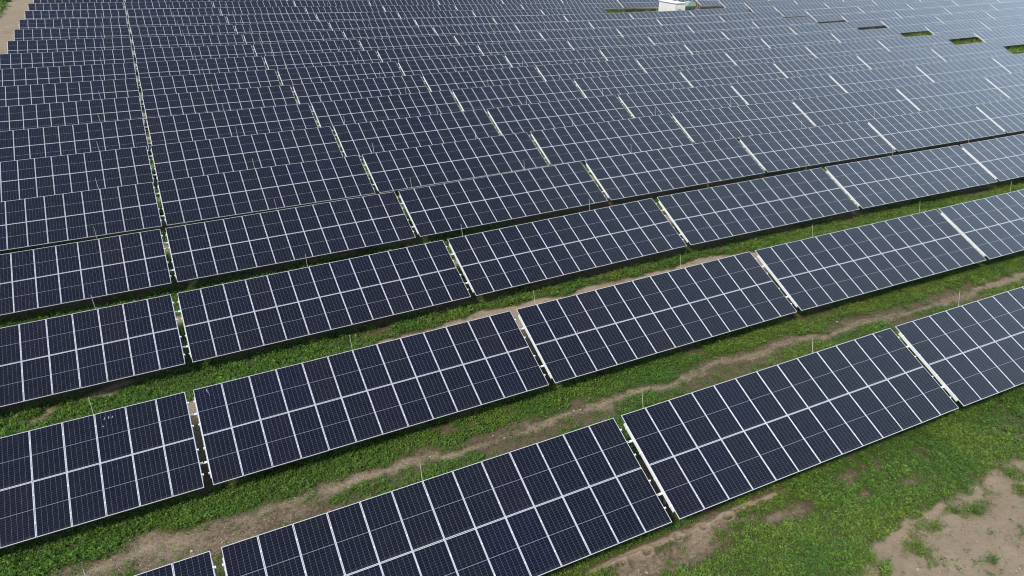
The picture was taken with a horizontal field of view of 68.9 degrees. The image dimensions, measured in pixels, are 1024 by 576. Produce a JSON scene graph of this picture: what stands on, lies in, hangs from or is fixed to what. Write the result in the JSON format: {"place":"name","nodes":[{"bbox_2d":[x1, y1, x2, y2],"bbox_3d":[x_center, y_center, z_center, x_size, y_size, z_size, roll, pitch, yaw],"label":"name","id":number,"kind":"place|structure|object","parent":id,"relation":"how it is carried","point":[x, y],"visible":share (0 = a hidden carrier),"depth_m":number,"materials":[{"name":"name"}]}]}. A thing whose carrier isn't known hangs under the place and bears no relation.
{"place":"outdoors","nodes":[
{"label":"outdoors","id":0,"kind":"place"},
{"bbox_2d":[0,0,1023,575],"bbox_3d":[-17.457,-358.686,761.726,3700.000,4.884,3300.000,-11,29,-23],"label":"ground","id":1,"kind":"structure","parent":0,"point":[14,14],"depth_m":32.62,"materials":[{"name":"soil"}]},
{"bbox_2d":[0,48,135,73],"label":"solar table","id":2,"kind":"object","parent":1,"relation":"on","point":[48,59],"visible":0.66,"depth_m":95.69,"materials":[{"name":"blue"}]},
{"bbox_2d":[0,59,138,91],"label":"solar table","id":3,"kind":"object","parent":1,"relation":"on","point":[16,77],"visible":0.7,"depth_m":88.33,"materials":[{"name":"blue"}]},
{"bbox_2d":[7,35,132,57],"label":"solar table","id":4,"kind":"object","parent":1,"relation":"on","point":[14,47],"visible":0.65,"depth_m":103.22,"materials":[{"name":"blue"}]},
{"bbox_2d":[0,76,140,110],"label":"solar table","id":5,"kind":"object","parent":1,"relation":"on","point":[27,94],"visible":0.71,"depth_m":80.94,"materials":[{"name":"blue"}]},
{"bbox_2d":[0,91,144,133],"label":"solar table","id":6,"kind":"object","parent":1,"relation":"on","point":[30,116],"visible":0.78,"depth_m":73.50,"materials":[{"name":"blue"}]},
{"bbox_2d":[13,26,131,45],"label":"solar table","id":7,"kind":"object","parent":1,"relation":"on","point":[61,33],"visible":0.66,"depth_m":110.76,"materials":[{"name":"blue"}]},
{"bbox_2d":[18,15,129,33],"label":"solar table","id":8,"kind":"object","parent":1,"relation":"on","point":[41,24],"visible":0.54,"depth_m":118.35,"materials":[{"name":"blue"}]},
{"bbox_2d":[0,116,149,164],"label":"solar table","id":9,"kind":"object","parent":1,"relation":"on","point":[17,147],"visible":0.86,"depth_m":66.03,"materials":[{"name":"blue"}]},
{"bbox_2d":[24,7,127,23],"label":"solar table","id":10,"kind":"object","parent":1,"relation":"on","point":[56,14],"visible":0.65,"depth_m":125.95,"materials":[{"name":"blue"}]},
{"bbox_2d":[28,2,123,13],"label":"solar table","id":11,"kind":"object","parent":1,"relation":"on","point":[67,6],"visible":0.47,"depth_m":133.52,"materials":[{"name":"blue"}]},
{"bbox_2d":[0,144,153,201],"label":"solar table","id":12,"kind":"object","parent":1,"relation":"on","point":[12,187],"visible":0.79,"depth_m":58.52,"materials":[{"name":"blue"}]},
{"bbox_2d":[0,178,162,250],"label":"solar table","id":13,"kind":"object","parent":1,"relation":"on","point":[15,216],"visible":0.95,"depth_m":51.13,"materials":[{"name":"blue"}]},
{"bbox_2d":[0,229,171,315],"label":"solar table","id":14,"kind":"object","parent":1,"relation":"on","point":[31,280],"visible":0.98,"depth_m":43.77,"materials":[{"name":"blue"}]},
{"bbox_2d":[0,294,185,406],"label":"solar table","id":15,"kind":"object","parent":1,"relation":"on","point":[58,354],"visible":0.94,"depth_m":36.43,"materials":[{"name":"blue"}]},
{"bbox_2d":[0,392,204,548],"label":"solar table","id":16,"kind":"object","parent":1,"relation":"on","point":[145,453],"visible":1,"depth_m":29.07,"materials":[{"name":"blue"}]},
{"bbox_2d":[83,551,215,575],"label":"solar table","id":17,"kind":"object","parent":1,"relation":"on","point":[201,564],"visible":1,"depth_m":23.73,"materials":[{"name":"blue"}]},
{"bbox_2d":[127,6,220,23],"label":"solar table","id":18,"kind":"object","parent":1,"relation":"on","point":[143,13],"visible":0.58,"depth_m":132.11,"materials":[{"name":"blue"}]},
{"bbox_2d":[128,14,226,32],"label":"solar table","id":19,"kind":"object","parent":1,"relation":"on","point":[166,21],"visible":0.62,"depth_m":124.44,"materials":[{"name":"blue"}]},
{"bbox_2d":[130,21,235,41],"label":"solar table","id":20,"kind":"object","parent":1,"relation":"on","point":[151,31],"visible":0.6,"depth_m":116.97,"materials":[{"name":"blue"}]},
{"bbox_2d":[132,30,243,54],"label":"solar table","id":21,"kind":"object","parent":1,"relation":"on","point":[172,41],"visible":0.62,"depth_m":109.42,"materials":[{"name":"blue"}]},
{"bbox_2d":[134,42,254,66],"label":"solar table","id":22,"kind":"object","parent":1,"relation":"on","point":[198,52],"visible":0.64,"depth_m":101.82,"materials":[{"name":"blue"}]},
{"bbox_2d":[136,56,266,83],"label":"solar table","id":23,"kind":"object","parent":1,"relation":"on","point":[192,67],"visible":0.64,"depth_m":94.25,"materials":[{"name":"blue"}]},
{"bbox_2d":[139,69,280,100],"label":"solar table","id":24,"kind":"object","parent":1,"relation":"on","point":[242,79],"visible":0.62,"depth_m":86.67,"materials":[{"name":"blue"}]},
{"bbox_2d":[142,85,296,121],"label":"solar table","id":25,"kind":"object","parent":1,"relation":"on","point":[234,98],"visible":0.7,"depth_m":79.00,"materials":[{"name":"blue"}]},
{"bbox_2d":[146,103,317,148],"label":"solar table","id":26,"kind":"object","parent":1,"relation":"on","point":[256,121],"visible":0.82,"depth_m":71.29,"materials":[{"name":"blue"}]},
{"bbox_2d":[151,126,342,180],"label":"solar table","id":27,"kind":"object","parent":1,"relation":"on","point":[263,149],"visible":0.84,"depth_m":63.55,"materials":[{"name":"blue"}]},
{"bbox_2d":[220,5,305,24],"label":"solar table","id":28,"kind":"object","parent":1,"relation":"on","point":[240,11],"visible":0.7,"depth_m":138.10,"materials":[{"name":"blue"}]},
{"bbox_2d":[157,155,374,225],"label":"solar table","id":29,"kind":"object","parent":1,"relation":"on","point":[287,194],"visible":0.95,"depth_m":55.94,"materials":[{"name":"blue"}]},
{"bbox_2d":[227,12,317,28],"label":"solar table","id":30,"kind":"object","parent":1,"relation":"on","point":[265,19],"visible":0.59,"depth_m":130.59,"materials":[{"name":"blue"}]},
{"bbox_2d":[235,20,330,40],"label":"solar table","id":31,"kind":"object","parent":1,"relation":"on","point":[283,27],"visible":0.69,"depth_m":123.12,"materials":[{"name":"blue"}]},
{"bbox_2d":[166,192,415,282],"bbox_3d":[-14.133,-3.341,48.807,15.371,4.011,4.372,-11,29,-23],"label":"solar table","id":32,"kind":"object","parent":1,"relation":"on","point":[214,247],"visible":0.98,"depth_m":48.33,"materials":[{"name":"blue"}]},
{"bbox_2d":[244,29,344,50],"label":"solar table","id":33,"kind":"object","parent":1,"relation":"on","point":[265,38],"visible":0.69,"depth_m":115.55,"materials":[{"name":"blue"}]},
{"bbox_2d":[253,37,362,62],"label":"solar table","id":34,"kind":"object","parent":1,"relation":"on","point":[288,48],"visible":0.69,"depth_m":107.98,"materials":[{"name":"blue"}]},
{"bbox_2d":[264,48,380,74],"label":"solar table","id":35,"kind":"object","parent":1,"relation":"on","point":[335,58],"visible":0.71,"depth_m":100.41,"materials":[{"name":"blue"}]},
{"bbox_2d":[177,240,470,361],"bbox_3d":[-10.007,0.656,41.253,15.372,4.069,4.366,-11,29,-23],"label":"solar table","id":36,"kind":"object","parent":1,"relation":"on","point":[232,317],"visible":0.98,"depth_m":40.71,"materials":[{"name":"blue"}]},
{"bbox_2d":[277,57,402,91],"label":"solar table","id":37,"kind":"object","parent":1,"relation":"on","point":[304,75],"visible":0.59,"depth_m":92.76,"materials":[{"name":"blue"}]},
{"bbox_2d":[316,8,399,26],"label":"solar table","id":38,"kind":"object","parent":1,"relation":"on","point":[328,17],"visible":0.62,"depth_m":136.70,"materials":[{"name":"blue"}]},
{"bbox_2d":[293,72,428,108],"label":"solar table","id":39,"kind":"object","parent":1,"relation":"on","point":[308,93],"visible":0.82,"depth_m":85.06,"materials":[{"name":"blue"}]},
{"bbox_2d":[193,311,548,484],"bbox_3d":[-5.933,4.726,33.651,15.363,4.102,4.286,-11,29,-23],"label":"solar table","id":40,"kind":"object","parent":1,"relation":"on","point":[247,427],"visible":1,"depth_m":33.05,"materials":[{"name":"blue"}]},
{"bbox_2d":[329,17,416,35],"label":"solar table","id":41,"kind":"object","parent":1,"relation":"on","point":[368,24],"visible":0.56,"depth_m":129.21,"materials":[{"name":"blue"}]},
{"bbox_2d":[311,89,461,130],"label":"solar table","id":42,"kind":"object","parent":1,"relation":"on","point":[380,108],"visible":0.76,"depth_m":77.34,"materials":[{"name":"blue"}]},
{"bbox_2d":[343,26,435,45],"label":"solar table","id":43,"kind":"object","parent":1,"relation":"on","point":[390,32],"visible":0.66,"depth_m":121.73,"materials":[{"name":"blue"}]},
{"bbox_2d":[359,32,457,54],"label":"solar table","id":44,"kind":"object","parent":1,"relation":"on","point":[375,44],"visible":0.57,"depth_m":114.09,"materials":[{"name":"blue"}]},
{"bbox_2d":[334,107,499,156],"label":"solar table","id":45,"kind":"object","parent":1,"relation":"on","point":[405,133],"visible":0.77,"depth_m":69.60,"materials":[{"name":"blue"}]},
{"bbox_2d":[377,42,482,66],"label":"solar table","id":46,"kind":"object","parent":1,"relation":"on","point":[418,53],"visible":0.57,"depth_m":106.53,"materials":[{"name":"blue"}]},
{"bbox_2d":[221,418,671,575],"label":"solar table","id":47,"kind":"object","parent":1,"relation":"on","point":[545,537],"visible":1,"depth_m":26.30,"materials":[{"name":"blue"}]},
{"bbox_2d":[398,49,510,80],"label":"solar table","id":48,"kind":"object","parent":1,"relation":"on","point":[432,66],"visible":0.62,"depth_m":98.90,"materials":[{"name":"blue"}]},
{"bbox_2d":[362,132,547,193],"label":"solar table","id":49,"kind":"object","parent":1,"relation":"on","point":[493,155],"visible":0.95,"depth_m":61.96,"materials":[{"name":"blue"}]},
{"bbox_2d":[415,17,494,32],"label":"solar table","id":50,"kind":"object","parent":1,"relation":"on","point":[432,22],"visible":0.56,"depth_m":135.38,"materials":[{"name":"blue"}]},
{"bbox_2d":[433,24,517,40],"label":"solar table","id":51,"kind":"object","parent":1,"relation":"on","point":[476,29],"visible":0.6,"depth_m":127.86,"materials":[{"name":"blue"}]},
{"bbox_2d":[422,62,543,95],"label":"solar table","id":52,"kind":"object","parent":1,"relation":"on","point":[450,81],"visible":0.77,"depth_m":91.23,"materials":[{"name":"blue"}]},
{"bbox_2d":[454,32,543,50],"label":"solar table","id":53,"kind":"object","parent":1,"relation":"on","point":[476,39],"visible":0.61,"depth_m":120.27,"materials":[{"name":"blue"}]},
{"bbox_2d":[398,161,607,239],"bbox_3d":[-0.410,-6.509,54.785,15.382,4.136,4.421,-11,29,-23],"label":"solar table","id":54,"kind":"object","parent":1,"relation":"on","point":[446,207],"visible":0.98,"depth_m":54.35,"materials":[{"name":"blue"}]},
{"bbox_2d":[0,0,1023,575],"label":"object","id":55,"kind":"object","parent":1,"relation":"on","point":[152,512],"visible":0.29,"depth_m":32.82,"materials":[{"name":"green plant"}]},
{"bbox_2d":[452,78,583,113],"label":"solar table","id":56,"kind":"object","parent":1,"relation":"on","point":[478,98],"visible":0.79,"depth_m":83.40,"materials":[{"name":"blue"}]},
{"bbox_2d":[477,40,571,63],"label":"solar table","id":57,"kind":"object","parent":1,"relation":"on","point":[524,47],"visible":0.66,"depth_m":112.67,"materials":[{"name":"blue"}]},
{"bbox_2d":[51,280,1023,575],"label":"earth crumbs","id":58,"kind":"object","parent":1,"relation":"on","point":[697,518],"visible":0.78,"depth_m":28.26,"materials":[{"name":"brown soil"}]},
{"bbox_2d":[515,21,592,37],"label":"solar table","id":59,"kind":"object","parent":1,"relation":"on","point":[547,26],"visible":0.67,"depth_m":134.05,"materials":[{"name":"blue"}]},
{"bbox_2d":[504,49,606,72],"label":"solar table","id":60,"kind":"object","parent":1,"relation":"on","point":[534,59],"visible":0.61,"depth_m":105.07,"materials":[{"name":"blue"}]},
{"bbox_2d":[487,88,631,134],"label":"solar table","id":61,"kind":"object","parent":1,"relation":"on","point":[527,118],"visible":0.79,"depth_m":75.67,"materials":[{"name":"blue"}]},
{"bbox_2d":[448,198,686,295],"bbox_3d":[3.742,-2.626,47.140,15.377,4.210,4.401,-11,29,-23],"label":"solar table","id":62,"kind":"object","parent":1,"relation":"on","point":[490,261],"visible":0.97,"depth_m":46.64,"materials":[{"name":"blue"}]},
{"bbox_2d":[539,28,620,45],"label":"solar table","id":63,"kind":"object","parent":1,"relation":"on","point":[566,35],"visible":0.68,"depth_m":126.45,"materials":[{"name":"blue"}]},
{"bbox_2d":[536,56,644,84],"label":"solar table","id":64,"kind":"object","parent":1,"relation":"on","point":[571,71],"visible":0.67,"depth_m":97.34,"materials":[{"name":"blue"}]},
{"bbox_2d":[567,32,653,53],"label":"solar table","id":65,"kind":"object","parent":1,"relation":"on","point":[594,43],"visible":0.64,"depth_m":118.89,"materials":[{"name":"blue"}]},
{"bbox_2d":[530,114,692,165],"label":"solar table","id":66,"kind":"object","parent":1,"relation":"on","point":[568,144],"visible":0.91,"depth_m":67.95,"materials":[{"name":"blue"}]},
{"bbox_2d":[574,71,691,99],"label":"solar table","id":67,"kind":"object","parent":1,"relation":"on","point":[615,85],"visible":0.79,"depth_m":89.52,"materials":[{"name":"blue"}]},
{"bbox_2d":[600,44,691,62],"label":"solar table","id":68,"kind":"object","parent":1,"relation":"on","point":[624,53],"visible":0.65,"depth_m":111.14,"materials":[{"name":"blue"}]},
{"bbox_2d":[617,22,692,39],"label":"solar table","id":69,"kind":"object","parent":1,"relation":"on","point":[647,31],"visible":0.61,"depth_m":132.57,"materials":[{"name":"blue"}]},
{"bbox_2d":[516,252,796,382],"bbox_3d":[7.896,1.419,39.388,15.351,4.256,4.352,-11,29,-23],"label":"solar table","id":70,"kind":"object","parent":1,"relation":"on","point":[615,325],"visible":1,"depth_m":38.86,"materials":[{"name":"blue"}]},
{"bbox_2d":[585,138,764,203],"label":"solar table","id":71,"kind":"object","parent":1,"relation":"on","point":[640,173],"visible":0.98,"depth_m":60.31,"materials":[{"name":"blue"}]},
{"bbox_2d":[618,84,746,117],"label":"solar table","id":72,"kind":"object","parent":1,"relation":"on","point":[652,103],"visible":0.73,"depth_m":81.67,"materials":[{"name":"blue"}]},
{"bbox_2d":[636,52,734,72],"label":"solar table","id":73,"kind":"object","parent":1,"relation":"on","point":[679,62],"visible":0.62,"depth_m":103.37,"materials":[{"name":"blue"}]},
{"bbox_2d":[648,31,727,49],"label":"solar table","id":74,"kind":"object","parent":1,"relation":"on","point":[682,38],"visible":0.63,"depth_m":124.96,"materials":[{"name":"blue"}]},
{"bbox_2d":[684,37,768,59],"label":"solar table","id":75,"kind":"object","parent":1,"relation":"on","point":[724,46],"visible":0.68,"depth_m":117.20,"materials":[{"name":"blue"}]},
{"bbox_2d":[679,59,785,88],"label":"solar table","id":76,"kind":"object","parent":1,"relation":"on","point":[729,75],"visible":0.77,"depth_m":95.54,"materials":[{"name":"blue"}]},
{"bbox_2d":[672,100,814,143],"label":"solar table","id":77,"kind":"object","parent":1,"relation":"on","point":[702,126],"visible":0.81,"depth_m":73.88,"materials":[{"name":"blue"}]},
{"bbox_2d":[657,168,858,247],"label":"solar table","id":78,"kind":"object","parent":1,"relation":"on","point":[716,213],"visible":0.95,"depth_m":52.51,"materials":[{"name":"blue"}]},
{"bbox_2d":[722,26,795,39],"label":"solar table","id":79,"kind":"object","parent":1,"relation":"on","point":[756,33],"visible":0.58,"depth_m":130.94,"materials":[{"name":"blue"}]},
{"bbox_2d":[725,46,815,67],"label":"solar table","id":80,"kind":"object","parent":1,"relation":"on","point":[771,55],"visible":0.68,"depth_m":109.31,"materials":[{"name":"blue"}]},
{"bbox_2d":[731,70,845,104],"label":"solar table","id":81,"kind":"object","parent":1,"relation":"on","point":[773,90],"visible":0.78,"depth_m":87.62,"materials":[{"name":"blue"}]},
{"bbox_2d":[621,328,958,519],"bbox_3d":[12.075,5.457,31.714,15.337,4.315,4.464,-11,29,-23],"label":"solar table","id":82,"kind":"object","parent":1,"relation":"on","point":[696,479],"visible":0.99,"depth_m":31.11,"materials":[{"name":"blue"}]},
{"bbox_2d":[761,32,839,50],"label":"solar table","id":83,"kind":"object","parent":1,"relation":"on","point":[804,40],"visible":0.61,"depth_m":123.05,"materials":[{"name":"blue"}]},
{"bbox_2d":[738,120,895,175],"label":"solar table","id":84,"kind":"object","parent":1,"relation":"on","point":[790,149],"visible":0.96,"depth_m":66.13,"materials":[{"name":"blue"}]},
{"bbox_2d":[773,55,869,78],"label":"solar table","id":85,"kind":"object","parent":1,"relation":"on","point":[820,66],"visible":0.74,"depth_m":101.45,"materials":[{"name":"blue"}]},
{"bbox_2d":[806,40,887,57],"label":"solar table","id":86,"kind":"object","parent":1,"relation":"on","point":[844,48],"visible":0.64,"depth_m":115.24,"materials":[{"name":"blue"}]},
{"bbox_2d":[792,87,919,125],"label":"solar table","id":87,"kind":"object","parent":1,"relation":"on","point":[848,107],"visible":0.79,"depth_m":79.76,"materials":[{"name":"blue"}]},
{"bbox_2d":[830,26,903,42],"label":"solar table","id":88,"kind":"object","parent":1,"relation":"on","point":[864,35],"visible":0.63,"depth_m":128.92,"materials":[{"name":"blue"}]},
{"bbox_2d":[755,209,985,310],"bbox_3d":[21.811,-1.782,45.040,15.332,4.278,4.515,-11,29,-23],"label":"solar table","id":89,"kind":"object","parent":1,"relation":"on","point":[813,272],"visible":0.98,"depth_m":44.58,"materials":[{"name":"blue"}]},
{"bbox_2d":[829,64,932,92],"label":"solar table","id":90,"kind":"object","parent":1,"relation":"on","point":[869,79],"visible":0.77,"depth_m":93.58,"materials":[{"name":"blue"}]},
{"bbox_2d":[856,48,944,68],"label":"solar table","id":91,"kind":"object","parent":1,"relation":"on","point":[914,57],"visible":0.73,"depth_m":107.39,"materials":[{"name":"blue"}]},
{"bbox_2d":[825,145,997,208],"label":"solar table","id":92,"kind":"object","parent":1,"relation":"on","point":[882,181],"visible":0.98,"depth_m":58.28,"materials":[{"name":"blue"}]},
{"bbox_2d":[881,16,942,32],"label":"solar table","id":93,"kind":"object","parent":1,"relation":"on","point":[906,25],"visible":0.77,"depth_m":144.96,"materials":[{"name":"blue"}]},
{"bbox_2d":[878,33,953,50],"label":"solar table","id":94,"kind":"object","parent":1,"relation":"on","point":[909,43],"visible":0.67,"depth_m":121.09,"materials":[{"name":"blue"}]},
{"bbox_2d":[867,104,1005,155],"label":"solar table","id":95,"kind":"object","parent":1,"relation":"on","point":[904,132],"visible":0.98,"depth_m":71.95,"materials":[{"name":"blue"}]},
{"bbox_2d":[895,75,1009,111],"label":"solar table","id":96,"kind":"object","parent":1,"relation":"on","point":[925,97],"visible":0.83,"depth_m":85.61,"materials":[{"name":"blue"}]},
{"bbox_2d":[925,21,990,39],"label":"solar table","id":97,"kind":"object","parent":1,"relation":"on","point":[958,30],"visible":0.73,"depth_m":137.31,"materials":[{"name":"blue"}]},
{"bbox_2d":[895,286,1023,405],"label":"solar table","id":98,"kind":"object","parent":1,"relation":"on","point":[977,370],"visible":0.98,"depth_m":35.58,"materials":[{"name":"blue"}]},
{"bbox_2d":[915,57,1009,81],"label":"solar table","id":99,"kind":"object","parent":1,"relation":"on","point":[959,69],"visible":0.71,"depth_m":99.51,"materials":[{"name":"blue"}]},
{"bbox_2d":[931,41,1011,60],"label":"solar table","id":100,"kind":"object","parent":1,"relation":"on","point":[966,51],"visible":0.79,"depth_m":113.31,"materials":[{"name":"blue"}]},
{"bbox_2d":[939,181,1023,258],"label":"solar table","id":101,"kind":"object","parent":1,"relation":"on","point":[992,227],"visible":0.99,"depth_m":48.95,"materials":[{"name":"blue"}]},
{"bbox_2d":[961,134,1023,185],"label":"solar table","id":102,"kind":"object","parent":1,"relation":"on","point":[1001,159],"visible":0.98,"depth_m":62.70,"materials":[{"name":"blue"}]},
{"bbox_2d":[973,28,1023,45],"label":"solar table","id":103,"kind":"object","parent":1,"relation":"on","point":[1008,37],"visible":0.81,"depth_m":129.18,"materials":[{"name":"blue"}]},
{"bbox_2d":[975,97,1023,137],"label":"solar table","id":104,"kind":"object","parent":1,"relation":"on","point":[1007,116],"visible":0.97,"depth_m":76.29,"materials":[{"name":"blue"}]},
{"bbox_2d":[985,66,1023,98],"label":"solar table","id":105,"kind":"object","parent":1,"relation":"on","point":[1010,85],"visible":0.94,"depth_m":89.97,"materials":[{"name":"blue"}]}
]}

